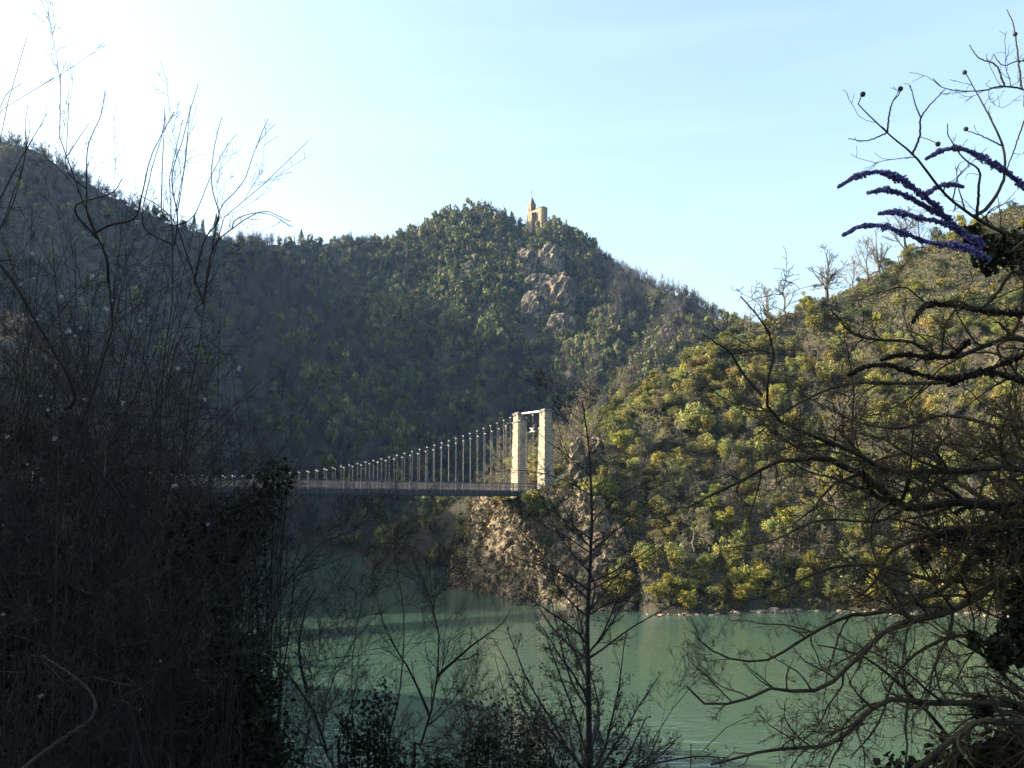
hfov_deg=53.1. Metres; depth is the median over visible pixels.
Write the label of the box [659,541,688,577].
holm oak
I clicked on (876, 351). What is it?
holm oak
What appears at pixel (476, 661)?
bare sapling
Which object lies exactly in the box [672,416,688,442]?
bare oak
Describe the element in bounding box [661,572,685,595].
yellow green tree
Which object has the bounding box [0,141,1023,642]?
hills
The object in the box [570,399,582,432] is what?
bare oak
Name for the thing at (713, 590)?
holm oak
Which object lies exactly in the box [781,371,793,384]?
dark holm oak
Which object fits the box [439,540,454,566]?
dark holm oak
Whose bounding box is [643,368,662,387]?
holm oak
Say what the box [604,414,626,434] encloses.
holm oak
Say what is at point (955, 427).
bare oak
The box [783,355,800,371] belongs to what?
holm oak
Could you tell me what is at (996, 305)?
holm oak
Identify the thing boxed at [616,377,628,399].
bare oak
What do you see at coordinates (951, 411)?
bare oak
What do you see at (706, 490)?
dark holm oak
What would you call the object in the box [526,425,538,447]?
bare oak
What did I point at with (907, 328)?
bare oak
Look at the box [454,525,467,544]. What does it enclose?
bush
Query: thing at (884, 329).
holm oak
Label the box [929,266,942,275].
dark holm oak
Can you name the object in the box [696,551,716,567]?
holm oak
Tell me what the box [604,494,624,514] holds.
holm oak
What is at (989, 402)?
holm oak
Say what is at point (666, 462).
bare oak
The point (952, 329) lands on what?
holm oak
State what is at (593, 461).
dark holm oak
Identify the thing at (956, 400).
holm oak
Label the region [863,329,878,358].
bare oak
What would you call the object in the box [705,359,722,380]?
yellow green tree
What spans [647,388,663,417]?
bare oak
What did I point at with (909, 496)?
holm oak
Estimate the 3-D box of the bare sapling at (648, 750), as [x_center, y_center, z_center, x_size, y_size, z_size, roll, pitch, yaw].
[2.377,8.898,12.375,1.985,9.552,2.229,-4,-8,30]
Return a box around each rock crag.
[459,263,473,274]
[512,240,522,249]
[513,247,538,276]
[520,290,547,321]
[521,273,550,300]
[538,242,565,277]
[546,313,576,337]
[548,272,575,316]
[659,325,671,335]
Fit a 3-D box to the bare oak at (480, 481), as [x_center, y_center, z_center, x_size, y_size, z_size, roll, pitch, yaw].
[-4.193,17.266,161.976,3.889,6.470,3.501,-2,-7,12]
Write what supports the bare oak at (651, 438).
on the hills
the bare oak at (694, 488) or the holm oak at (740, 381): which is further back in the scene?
the holm oak at (740, 381)
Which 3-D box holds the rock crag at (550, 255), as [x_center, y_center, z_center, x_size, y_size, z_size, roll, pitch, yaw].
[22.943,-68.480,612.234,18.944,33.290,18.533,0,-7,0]
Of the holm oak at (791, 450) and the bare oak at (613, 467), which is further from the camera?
the holm oak at (791, 450)
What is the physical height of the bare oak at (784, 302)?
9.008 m
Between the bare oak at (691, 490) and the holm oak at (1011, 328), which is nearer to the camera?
the bare oak at (691, 490)
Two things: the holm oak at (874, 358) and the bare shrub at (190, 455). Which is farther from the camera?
the holm oak at (874, 358)
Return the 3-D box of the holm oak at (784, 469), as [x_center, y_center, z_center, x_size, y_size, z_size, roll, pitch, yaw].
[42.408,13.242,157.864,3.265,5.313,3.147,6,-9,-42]
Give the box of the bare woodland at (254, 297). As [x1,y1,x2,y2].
[0,133,748,561]
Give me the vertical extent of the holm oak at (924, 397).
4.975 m
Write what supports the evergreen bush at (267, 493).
on the hills
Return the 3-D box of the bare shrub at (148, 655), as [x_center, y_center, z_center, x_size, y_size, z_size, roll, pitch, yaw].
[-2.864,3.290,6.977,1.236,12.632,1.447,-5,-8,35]
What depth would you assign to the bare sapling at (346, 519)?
12.16 m
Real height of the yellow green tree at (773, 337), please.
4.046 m
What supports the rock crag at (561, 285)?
on the hills
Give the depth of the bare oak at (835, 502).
143.59 m
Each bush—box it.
[0,361,198,757]
[0,449,171,766]
[0,555,157,767]
[14,592,257,767]
[17,487,254,746]
[117,436,347,767]
[135,579,314,767]
[317,654,424,767]
[391,694,624,767]
[434,661,595,767]
[454,512,464,531]
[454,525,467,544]
[465,534,473,550]
[516,565,526,588]
[520,489,542,523]
[537,499,558,517]
[538,531,552,548]
[545,216,551,226]
[547,581,564,604]
[550,479,572,488]
[551,214,558,228]
[556,217,562,230]
[561,473,579,490]
[562,219,568,232]
[602,571,629,590]
[606,558,629,576]
[608,571,634,599]
[873,662,1023,767]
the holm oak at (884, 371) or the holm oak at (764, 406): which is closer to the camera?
the holm oak at (764, 406)
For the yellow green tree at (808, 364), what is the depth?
192.49 m
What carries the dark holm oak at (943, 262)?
on the hills
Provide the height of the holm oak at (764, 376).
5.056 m
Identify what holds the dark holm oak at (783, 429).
on the hills
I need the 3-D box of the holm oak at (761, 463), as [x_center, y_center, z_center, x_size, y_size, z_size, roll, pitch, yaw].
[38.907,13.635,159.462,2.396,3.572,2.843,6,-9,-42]
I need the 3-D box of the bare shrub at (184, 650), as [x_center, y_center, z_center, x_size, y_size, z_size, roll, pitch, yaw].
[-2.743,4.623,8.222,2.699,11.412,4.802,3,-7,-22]
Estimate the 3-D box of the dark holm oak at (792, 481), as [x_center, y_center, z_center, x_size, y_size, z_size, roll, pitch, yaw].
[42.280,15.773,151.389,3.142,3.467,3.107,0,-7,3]
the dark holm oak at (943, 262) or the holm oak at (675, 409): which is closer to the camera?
the holm oak at (675, 409)
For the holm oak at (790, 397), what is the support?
on the hills
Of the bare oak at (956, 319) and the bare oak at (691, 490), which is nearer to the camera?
the bare oak at (691, 490)
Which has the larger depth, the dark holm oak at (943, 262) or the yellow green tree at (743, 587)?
the dark holm oak at (943, 262)
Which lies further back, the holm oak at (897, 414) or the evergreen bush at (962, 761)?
the holm oak at (897, 414)
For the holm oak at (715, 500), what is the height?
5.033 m
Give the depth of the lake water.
79.64 m
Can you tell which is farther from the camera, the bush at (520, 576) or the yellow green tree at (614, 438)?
the yellow green tree at (614, 438)
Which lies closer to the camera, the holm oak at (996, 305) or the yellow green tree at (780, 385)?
the yellow green tree at (780, 385)
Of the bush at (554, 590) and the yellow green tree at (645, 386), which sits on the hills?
the yellow green tree at (645, 386)
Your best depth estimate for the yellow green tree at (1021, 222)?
248.57 m
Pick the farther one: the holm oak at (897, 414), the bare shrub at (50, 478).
the holm oak at (897, 414)
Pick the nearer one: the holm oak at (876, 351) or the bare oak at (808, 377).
the bare oak at (808, 377)
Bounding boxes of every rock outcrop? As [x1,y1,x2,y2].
[568,437,586,483]
[568,491,604,517]
[586,437,604,454]
[607,524,631,546]
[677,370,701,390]
[708,357,722,363]
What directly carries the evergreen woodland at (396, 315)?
on the hills
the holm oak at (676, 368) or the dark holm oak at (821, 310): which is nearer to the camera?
the holm oak at (676, 368)
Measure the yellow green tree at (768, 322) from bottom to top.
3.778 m
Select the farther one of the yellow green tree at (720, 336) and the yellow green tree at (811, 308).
the yellow green tree at (811, 308)
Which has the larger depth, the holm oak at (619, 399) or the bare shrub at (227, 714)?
the holm oak at (619, 399)
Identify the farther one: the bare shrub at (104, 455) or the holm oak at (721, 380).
the holm oak at (721, 380)
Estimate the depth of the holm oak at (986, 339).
187.53 m
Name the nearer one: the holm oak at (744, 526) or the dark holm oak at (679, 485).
the holm oak at (744, 526)
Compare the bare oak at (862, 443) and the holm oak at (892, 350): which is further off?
the holm oak at (892, 350)
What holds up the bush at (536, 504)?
on the cliff
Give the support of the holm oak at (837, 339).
on the hills
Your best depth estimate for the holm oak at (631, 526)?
138.16 m
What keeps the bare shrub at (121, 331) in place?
on the hills
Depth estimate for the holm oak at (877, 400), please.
173.73 m
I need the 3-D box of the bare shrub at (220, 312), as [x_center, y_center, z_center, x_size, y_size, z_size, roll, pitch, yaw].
[-4.045,4.017,10.867,3.258,12.930,3.527,0,-7,0]
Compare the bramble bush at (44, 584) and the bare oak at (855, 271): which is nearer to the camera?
the bramble bush at (44, 584)
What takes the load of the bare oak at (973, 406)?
on the hills
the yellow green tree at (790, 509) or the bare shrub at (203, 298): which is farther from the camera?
the yellow green tree at (790, 509)
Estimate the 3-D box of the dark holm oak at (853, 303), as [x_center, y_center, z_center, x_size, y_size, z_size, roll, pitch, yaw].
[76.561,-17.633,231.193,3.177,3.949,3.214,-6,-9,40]
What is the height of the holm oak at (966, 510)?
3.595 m
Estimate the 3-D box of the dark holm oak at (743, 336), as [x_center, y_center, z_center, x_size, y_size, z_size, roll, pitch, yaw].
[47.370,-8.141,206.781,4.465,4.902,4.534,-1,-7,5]
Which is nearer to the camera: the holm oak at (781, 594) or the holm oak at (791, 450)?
the holm oak at (781, 594)
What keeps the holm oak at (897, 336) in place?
on the hills
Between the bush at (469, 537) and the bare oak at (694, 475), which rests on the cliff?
the bush at (469, 537)
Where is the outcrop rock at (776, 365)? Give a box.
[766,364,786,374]
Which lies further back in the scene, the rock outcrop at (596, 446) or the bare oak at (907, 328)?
the bare oak at (907, 328)
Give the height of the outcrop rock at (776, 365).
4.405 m
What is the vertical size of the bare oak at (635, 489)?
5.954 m
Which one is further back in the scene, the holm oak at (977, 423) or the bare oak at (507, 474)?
the bare oak at (507, 474)
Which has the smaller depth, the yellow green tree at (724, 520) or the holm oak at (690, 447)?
the yellow green tree at (724, 520)
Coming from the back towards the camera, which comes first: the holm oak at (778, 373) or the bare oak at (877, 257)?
the bare oak at (877, 257)
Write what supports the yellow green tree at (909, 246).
on the hills
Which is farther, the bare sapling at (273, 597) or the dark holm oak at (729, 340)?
the dark holm oak at (729, 340)
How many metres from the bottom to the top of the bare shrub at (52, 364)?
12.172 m
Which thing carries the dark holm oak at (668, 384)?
on the hills
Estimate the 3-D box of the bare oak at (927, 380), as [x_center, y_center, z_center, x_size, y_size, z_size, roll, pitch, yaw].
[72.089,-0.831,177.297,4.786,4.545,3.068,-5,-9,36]
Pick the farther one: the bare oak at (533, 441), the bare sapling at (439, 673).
the bare oak at (533, 441)
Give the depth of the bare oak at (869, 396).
177.97 m
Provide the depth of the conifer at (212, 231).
447.38 m
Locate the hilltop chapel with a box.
[527,192,547,232]
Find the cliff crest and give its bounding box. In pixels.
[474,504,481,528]
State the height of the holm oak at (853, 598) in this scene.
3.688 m
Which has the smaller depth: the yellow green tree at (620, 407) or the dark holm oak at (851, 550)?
the dark holm oak at (851, 550)
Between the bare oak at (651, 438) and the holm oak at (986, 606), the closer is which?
the holm oak at (986, 606)
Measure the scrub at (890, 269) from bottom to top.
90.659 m
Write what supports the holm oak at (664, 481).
on the hills
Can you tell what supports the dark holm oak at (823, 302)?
on the hills
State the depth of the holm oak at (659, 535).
135.31 m
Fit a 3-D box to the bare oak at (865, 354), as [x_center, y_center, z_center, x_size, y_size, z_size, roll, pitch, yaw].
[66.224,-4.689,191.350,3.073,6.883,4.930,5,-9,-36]
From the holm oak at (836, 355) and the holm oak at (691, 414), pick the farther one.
the holm oak at (836, 355)
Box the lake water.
[61,555,1023,767]
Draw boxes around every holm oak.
[395,520,419,537]
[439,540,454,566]
[484,474,495,486]
[490,496,512,507]
[502,456,511,469]
[527,453,563,481]
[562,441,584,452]
[571,464,616,501]
[583,412,601,432]
[585,454,603,476]
[590,430,604,436]
[594,400,614,420]
[602,454,625,474]
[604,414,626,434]
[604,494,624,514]
[609,394,624,410]
[616,407,634,428]
[617,423,640,443]
[619,465,636,480]
[619,517,637,533]
[624,500,641,517]
[625,437,647,458]
[626,379,642,393]
[626,397,636,408]
[626,405,638,419]
[626,457,641,474]
[630,386,643,398]
[631,393,650,410]
[631,541,660,577]
[633,396,651,403]
[633,398,654,413]
[638,475,657,491]
[639,414,653,424]
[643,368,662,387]
[643,389,657,399]
[643,518,665,530]
[646,495,673,519]
[647,529,667,545]
[650,394,671,410]
[652,416,669,426]
[655,472,675,485]
[656,377,665,390]
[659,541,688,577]
[662,522,677,538]
[663,376,678,390]
[663,394,688,409]
[663,477,684,501]
[665,458,686,479]
[666,508,685,529]
[667,406,687,419]
[667,447,688,458]
[668,367,683,376]
[668,390,682,398]
[668,447,696,473]
[669,437,682,448]
[672,371,698,401]
[674,405,715,436]
[677,578,699,591]
[678,348,700,369]
[685,354,716,374]
[685,402,714,432]
[685,441,701,453]
[688,567,710,586]
[689,518,710,536]
[690,507,719,524]
[693,365,713,387]
[693,459,713,475]
[693,488,721,512]
[696,392,709,400]
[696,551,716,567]
[697,432,719,453]
[700,485,710,493]
[702,345,718,358]
[702,380,720,392]
[704,394,717,407]
[704,584,728,603]
[710,388,734,414]
[710,529,729,544]
[711,529,746,569]
[713,343,727,356]
[715,421,739,438]
[716,358,730,375]
[716,437,744,466]
[718,375,726,388]
[718,412,735,425]
[721,333,737,352]
[721,374,734,388]
[721,484,737,496]
[724,317,745,335]
[724,391,741,407]
[725,366,764,393]
[726,404,755,431]
[727,356,738,363]
[729,334,765,356]
[730,360,748,374]
[733,458,752,473]
[736,333,756,342]
[736,480,756,497]
[741,473,757,483]
[741,521,752,536]
[742,493,765,509]
[743,322,760,329]
[746,427,779,461]
[752,355,768,363]
[752,404,776,418]
[752,544,770,556]
[753,461,768,475]
[754,335,769,354]
[756,367,779,383]
[757,359,769,368]
[760,517,793,543]
[761,385,785,409]
[763,312,776,321]
[763,578,790,606]
[767,491,786,509]
[768,369,782,377]
[775,425,791,439]
[778,453,797,477]
[778,552,803,574]
[780,443,804,465]
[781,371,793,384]
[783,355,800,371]
[784,335,802,356]
[785,387,799,403]
[787,479,806,494]
[792,426,818,442]
[795,348,813,357]
[798,352,810,364]
[800,511,827,533]
[803,410,828,434]
[804,343,816,355]
[804,496,823,506]
[813,306,830,321]
[813,352,855,385]
[815,467,852,492]
[817,440,827,455]
[818,297,829,306]
[818,346,846,364]
[818,414,834,430]
[819,338,848,355]
[823,576,845,603]
[826,465,845,472]
[827,335,843,346]
[827,559,844,575]
[829,450,856,466]
[830,542,869,582]
[831,397,848,408]
[831,505,861,529]
[834,303,859,322]
[838,540,848,551]
[838,588,866,608]
[839,516,875,546]
[840,357,853,366]
[843,297,857,306]
[847,484,865,502]
[849,321,859,330]
[852,348,866,365]
[853,502,873,518]
[857,304,872,318]
[859,384,877,396]
[862,535,884,555]
[863,356,882,362]
[864,343,880,354]
[865,421,888,441]
[866,404,896,432]
[869,281,886,295]
[869,395,891,412]
[871,327,885,337]
[873,359,894,376]
[875,273,893,281]
[879,257,896,270]
[884,330,903,346]
[886,322,903,337]
[887,286,897,292]
[887,342,904,354]
[888,278,901,286]
[888,358,904,365]
[888,443,907,453]
[890,389,909,405]
[890,403,909,420]
[891,516,916,536]
[892,387,910,394]
[893,589,909,602]
[898,376,918,388]
[898,494,921,511]
[900,394,920,407]
[902,332,928,351]
[902,407,926,418]
[904,554,925,572]
[907,568,960,598]
[908,300,921,311]
[911,249,925,257]
[912,292,927,301]
[917,312,957,333]
[918,392,949,406]
[920,395,945,416]
[921,421,938,438]
[924,598,946,610]
[927,226,945,240]
[927,324,949,350]
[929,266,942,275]
[931,451,969,467]
[932,293,961,312]
[935,351,947,365]
[935,390,949,402]
[937,258,948,269]
[941,546,977,577]
[945,328,961,342]
[945,433,980,451]
[950,310,975,323]
[950,397,967,414]
[950,475,973,495]
[950,509,980,522]
[951,357,971,374]
[951,586,976,609]
[955,316,978,336]
[956,288,982,310]
[958,293,991,318]
[958,384,985,412]
[964,317,985,332]
[967,573,1014,614]
[968,412,989,431]
[969,430,992,452]
[972,562,1000,577]
[977,376,993,389]
[977,400,1008,421]
[978,480,995,496]
[979,336,989,343]
[982,317,1007,331]
[982,396,1000,405]
[986,356,1010,370]
[990,321,1003,335]
[991,379,1006,403]
[992,299,1000,308]
[992,411,1013,435]
[994,225,1012,236]
[996,267,1023,282]
[996,368,1023,403]
[1000,291,1020,308]
[1001,226,1020,236]
[1002,325,1019,345]
[1004,316,1019,326]
[1005,201,1019,208]
[1013,289,1023,305]
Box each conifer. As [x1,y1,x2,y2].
[191,215,197,231]
[210,213,219,236]
[296,229,305,246]
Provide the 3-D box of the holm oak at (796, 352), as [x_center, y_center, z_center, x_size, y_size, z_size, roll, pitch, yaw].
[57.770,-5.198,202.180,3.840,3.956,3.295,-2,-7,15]
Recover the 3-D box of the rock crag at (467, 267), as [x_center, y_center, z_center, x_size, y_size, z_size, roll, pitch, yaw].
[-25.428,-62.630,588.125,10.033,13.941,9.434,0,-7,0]
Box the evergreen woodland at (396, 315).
[0,145,762,564]
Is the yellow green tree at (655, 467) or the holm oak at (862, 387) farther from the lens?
the holm oak at (862, 387)
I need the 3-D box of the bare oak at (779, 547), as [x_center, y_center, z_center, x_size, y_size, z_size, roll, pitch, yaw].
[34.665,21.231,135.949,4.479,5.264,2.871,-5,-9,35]
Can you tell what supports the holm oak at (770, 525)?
on the hills
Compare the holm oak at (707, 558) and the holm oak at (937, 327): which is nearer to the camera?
the holm oak at (707, 558)
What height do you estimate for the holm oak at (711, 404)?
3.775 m
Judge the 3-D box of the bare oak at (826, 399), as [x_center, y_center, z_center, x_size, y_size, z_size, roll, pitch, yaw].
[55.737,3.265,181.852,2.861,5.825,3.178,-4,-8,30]
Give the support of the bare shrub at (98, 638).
on the hills
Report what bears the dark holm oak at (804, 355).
on the hills
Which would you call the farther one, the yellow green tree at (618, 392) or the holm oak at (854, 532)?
the yellow green tree at (618, 392)
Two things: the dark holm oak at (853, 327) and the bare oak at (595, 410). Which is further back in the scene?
the dark holm oak at (853, 327)
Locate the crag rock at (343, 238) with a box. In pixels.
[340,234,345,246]
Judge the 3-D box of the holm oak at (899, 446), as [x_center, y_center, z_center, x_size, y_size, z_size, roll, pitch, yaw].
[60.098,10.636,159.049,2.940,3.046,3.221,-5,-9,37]
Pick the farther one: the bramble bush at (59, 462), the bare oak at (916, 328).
the bare oak at (916, 328)
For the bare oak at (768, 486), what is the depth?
151.46 m
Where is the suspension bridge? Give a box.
[0,409,616,498]
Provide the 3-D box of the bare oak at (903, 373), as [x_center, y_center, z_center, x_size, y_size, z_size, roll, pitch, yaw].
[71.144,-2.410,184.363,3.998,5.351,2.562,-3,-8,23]
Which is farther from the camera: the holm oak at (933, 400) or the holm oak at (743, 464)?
the holm oak at (933, 400)
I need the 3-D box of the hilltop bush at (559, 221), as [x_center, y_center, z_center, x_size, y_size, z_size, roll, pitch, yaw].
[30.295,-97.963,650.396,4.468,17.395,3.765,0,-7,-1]
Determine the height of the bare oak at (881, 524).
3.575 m
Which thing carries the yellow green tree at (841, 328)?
on the hills
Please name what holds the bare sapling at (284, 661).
on the hills
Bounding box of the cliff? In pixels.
[447,488,638,610]
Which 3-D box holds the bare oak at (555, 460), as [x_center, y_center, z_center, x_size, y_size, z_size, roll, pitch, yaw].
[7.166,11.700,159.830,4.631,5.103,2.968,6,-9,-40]
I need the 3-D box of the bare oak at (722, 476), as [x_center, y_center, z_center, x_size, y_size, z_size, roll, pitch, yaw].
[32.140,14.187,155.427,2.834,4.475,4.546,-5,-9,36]
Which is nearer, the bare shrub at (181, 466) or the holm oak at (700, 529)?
the bare shrub at (181, 466)
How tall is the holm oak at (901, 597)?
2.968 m
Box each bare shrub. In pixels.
[0,0,200,767]
[0,37,105,636]
[0,104,209,758]
[0,122,182,767]
[0,171,258,767]
[0,172,297,690]
[0,180,255,766]
[0,191,232,675]
[0,197,206,629]
[0,204,229,766]
[0,213,293,767]
[0,266,246,767]
[0,315,328,767]
[0,334,229,767]
[0,427,367,767]
[0,450,317,767]
[0,552,335,767]
[4,185,285,686]
[7,267,321,766]
[23,293,342,767]
[29,442,411,766]
[34,234,325,731]
[52,273,363,752]
[56,460,335,767]
[92,376,350,767]
[119,61,221,767]
[139,118,309,764]
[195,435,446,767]
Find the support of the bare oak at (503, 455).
on the hills
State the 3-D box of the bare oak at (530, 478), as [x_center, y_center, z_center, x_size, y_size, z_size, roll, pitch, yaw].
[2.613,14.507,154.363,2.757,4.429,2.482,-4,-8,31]
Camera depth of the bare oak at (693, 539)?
134.11 m
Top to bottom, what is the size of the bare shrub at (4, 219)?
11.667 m
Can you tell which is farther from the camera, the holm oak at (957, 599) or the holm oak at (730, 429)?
the holm oak at (730, 429)
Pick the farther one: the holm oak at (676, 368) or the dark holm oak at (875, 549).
the holm oak at (676, 368)
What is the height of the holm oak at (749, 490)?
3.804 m
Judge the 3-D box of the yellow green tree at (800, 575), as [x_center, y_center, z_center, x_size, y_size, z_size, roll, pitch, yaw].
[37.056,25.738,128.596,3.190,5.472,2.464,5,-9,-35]
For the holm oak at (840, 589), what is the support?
on the hills
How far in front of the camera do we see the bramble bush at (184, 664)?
9.35 m
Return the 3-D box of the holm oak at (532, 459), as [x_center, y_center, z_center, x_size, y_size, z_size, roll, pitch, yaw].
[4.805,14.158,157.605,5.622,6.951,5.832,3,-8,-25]
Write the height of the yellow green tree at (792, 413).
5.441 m
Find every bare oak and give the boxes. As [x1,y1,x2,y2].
[473,473,488,489]
[478,462,495,485]
[485,422,526,472]
[491,436,528,472]
[491,455,507,476]
[493,458,511,485]
[494,450,508,474]
[508,446,534,482]
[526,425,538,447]
[526,441,537,474]
[527,468,537,489]
[553,421,567,441]
[553,437,564,464]
[554,400,578,434]
[554,442,561,465]
[564,419,580,440]
[565,417,580,435]
[568,435,601,481]
[569,400,582,425]
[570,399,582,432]
[574,377,593,413]
[576,413,585,432]
[576,427,584,440]
[579,428,602,441]
[581,395,605,428]
[587,414,601,433]
[601,452,622,480]
[607,456,620,479]
[613,472,625,492]
[614,366,637,404]
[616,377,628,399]
[624,461,643,499]
[626,408,670,460]
[633,442,651,481]
[637,425,653,451]
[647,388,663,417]
[648,481,663,498]
[651,528,665,557]
[658,456,679,484]
[661,483,680,507]
[670,504,716,553]
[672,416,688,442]
[673,463,694,490]
[678,535,692,564]
[684,387,701,402]
[685,484,694,505]
[686,463,706,485]
[690,482,701,499]
[696,523,713,546]
[713,463,731,484]
[719,486,743,514]
[720,444,746,477]
[722,489,742,507]
[740,306,769,331]
[741,434,752,455]
[744,419,757,440]
[750,282,778,321]
[750,490,772,521]
[751,546,761,560]
[759,524,788,561]
[761,461,780,496]
[768,433,786,451]
[769,281,799,315]
[770,342,779,361]
[787,521,813,552]
[790,481,804,504]
[791,395,802,415]
[794,502,811,541]
[800,331,820,360]
[801,369,814,383]
[805,243,856,301]
[805,336,832,362]
[805,383,826,418]
[808,461,826,495]
[811,524,832,556]
[812,396,861,450]
[814,404,833,417]
[816,478,848,524]
[819,387,833,413]
[838,254,868,291]
[842,389,855,415]
[844,331,861,358]
[844,332,861,354]
[849,318,871,348]
[851,343,877,372]
[852,235,884,285]
[858,436,872,452]
[860,222,890,280]
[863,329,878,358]
[863,390,877,409]
[873,438,903,477]
[875,515,889,533]
[881,206,931,264]
[892,518,919,552]
[897,334,917,358]
[898,358,914,378]
[899,209,943,249]
[899,320,915,339]
[907,578,920,593]
[910,348,922,366]
[912,320,921,336]
[916,368,937,387]
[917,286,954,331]
[931,423,952,450]
[936,393,959,430]
[939,308,952,328]
[943,324,961,347]
[946,367,969,391]
[948,413,963,436]
[953,309,962,328]
[956,475,987,497]
[963,335,974,366]
[965,403,976,420]
[968,474,980,487]
[974,354,983,368]
[975,408,993,429]
[985,346,1002,380]
[997,342,1012,372]
[1006,281,1022,305]
[1014,329,1023,351]
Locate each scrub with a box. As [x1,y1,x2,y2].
[410,205,1023,611]
[445,485,639,605]
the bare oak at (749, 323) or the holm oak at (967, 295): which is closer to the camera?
the holm oak at (967, 295)
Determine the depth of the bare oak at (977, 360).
178.22 m
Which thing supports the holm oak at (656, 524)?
on the hills
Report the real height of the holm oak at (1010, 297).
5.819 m
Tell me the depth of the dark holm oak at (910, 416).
167.27 m
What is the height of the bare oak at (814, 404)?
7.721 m
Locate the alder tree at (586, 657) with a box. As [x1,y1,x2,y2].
[475,346,730,767]
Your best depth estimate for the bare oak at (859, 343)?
199.93 m
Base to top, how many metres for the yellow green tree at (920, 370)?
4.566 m
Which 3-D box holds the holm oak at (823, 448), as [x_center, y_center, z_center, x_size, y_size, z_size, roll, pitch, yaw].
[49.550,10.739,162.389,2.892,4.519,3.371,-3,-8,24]
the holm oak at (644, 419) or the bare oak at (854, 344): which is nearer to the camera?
the holm oak at (644, 419)
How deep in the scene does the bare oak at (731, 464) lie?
159.52 m
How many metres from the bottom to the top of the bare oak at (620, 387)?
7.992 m
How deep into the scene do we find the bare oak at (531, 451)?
168.43 m
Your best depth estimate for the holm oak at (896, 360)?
188.03 m
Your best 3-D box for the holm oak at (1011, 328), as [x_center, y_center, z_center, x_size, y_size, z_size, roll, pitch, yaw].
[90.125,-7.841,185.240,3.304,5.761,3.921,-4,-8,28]
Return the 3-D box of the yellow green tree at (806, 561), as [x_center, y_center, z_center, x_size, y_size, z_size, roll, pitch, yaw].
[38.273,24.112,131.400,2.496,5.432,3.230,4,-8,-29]
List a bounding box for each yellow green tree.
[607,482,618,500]
[608,429,635,452]
[615,383,629,395]
[618,404,628,410]
[641,380,655,394]
[643,582,668,602]
[644,453,661,477]
[649,428,667,449]
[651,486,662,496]
[653,451,668,467]
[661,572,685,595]
[669,363,687,388]
[676,421,688,433]
[677,589,697,609]
[685,346,705,357]
[703,340,721,346]
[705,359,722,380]
[707,483,721,497]
[712,506,734,531]
[718,332,729,341]
[727,567,743,585]
[729,582,755,609]
[739,557,772,592]
[759,319,772,331]
[761,334,776,346]
[768,571,779,582]
[769,383,784,395]
[769,384,785,397]
[773,344,784,354]
[774,506,806,527]
[782,408,799,430]
[790,377,803,390]
[794,567,813,600]
[795,356,816,376]
[798,551,822,572]
[799,290,813,307]
[800,498,813,511]
[803,300,815,315]
[803,313,824,330]
[817,484,844,506]
[823,506,833,515]
[835,322,851,337]
[857,548,889,575]
[860,285,872,292]
[861,373,892,398]
[866,568,892,610]
[872,312,883,324]
[875,545,906,575]
[876,332,896,356]
[892,297,904,304]
[896,249,913,262]
[901,277,928,294]
[907,242,920,251]
[909,310,923,317]
[915,368,927,380]
[932,361,954,375]
[933,278,950,288]
[943,228,964,242]
[954,214,967,225]
[970,217,990,234]
[974,313,993,325]
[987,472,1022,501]
[988,282,997,290]
[1018,216,1023,226]
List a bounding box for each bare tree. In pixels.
[8,128,15,144]
[658,10,1023,767]
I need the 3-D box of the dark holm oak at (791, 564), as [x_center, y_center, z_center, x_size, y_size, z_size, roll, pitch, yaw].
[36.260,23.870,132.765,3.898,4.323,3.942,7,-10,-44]
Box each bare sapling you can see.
[164,534,374,767]
[180,488,308,763]
[214,489,398,739]
[233,517,350,763]
[280,553,468,767]
[313,498,419,767]
[353,460,464,766]
[361,493,517,767]
[406,621,546,767]
[487,656,569,767]
[603,591,754,767]
[630,705,800,767]
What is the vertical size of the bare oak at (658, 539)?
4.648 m
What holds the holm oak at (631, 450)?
on the hills
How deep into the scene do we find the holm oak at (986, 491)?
140.12 m
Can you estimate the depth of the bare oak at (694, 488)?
147.28 m
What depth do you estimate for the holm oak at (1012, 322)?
192.33 m
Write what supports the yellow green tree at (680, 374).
on the hills
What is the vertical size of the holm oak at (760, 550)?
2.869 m
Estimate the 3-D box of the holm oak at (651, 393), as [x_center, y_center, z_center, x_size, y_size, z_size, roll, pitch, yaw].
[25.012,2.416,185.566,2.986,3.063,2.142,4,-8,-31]
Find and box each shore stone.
[727,611,740,614]
[768,607,778,612]
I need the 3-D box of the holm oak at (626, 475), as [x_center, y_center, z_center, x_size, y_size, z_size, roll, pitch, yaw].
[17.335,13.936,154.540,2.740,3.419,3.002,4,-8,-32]
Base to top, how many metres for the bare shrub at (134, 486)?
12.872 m
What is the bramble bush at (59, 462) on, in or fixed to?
on the hills
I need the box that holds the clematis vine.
[0,215,315,767]
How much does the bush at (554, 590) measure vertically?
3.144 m
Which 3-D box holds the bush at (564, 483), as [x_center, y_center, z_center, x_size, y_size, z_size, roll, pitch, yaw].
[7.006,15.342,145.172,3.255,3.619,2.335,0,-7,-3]
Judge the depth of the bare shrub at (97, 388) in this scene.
10.54 m
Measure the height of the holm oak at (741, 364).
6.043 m
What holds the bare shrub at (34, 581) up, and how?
on the hills
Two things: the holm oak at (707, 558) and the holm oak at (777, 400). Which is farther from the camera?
the holm oak at (777, 400)
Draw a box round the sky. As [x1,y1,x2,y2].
[0,0,1023,323]
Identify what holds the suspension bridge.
on the hills
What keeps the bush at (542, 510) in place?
on the cliff

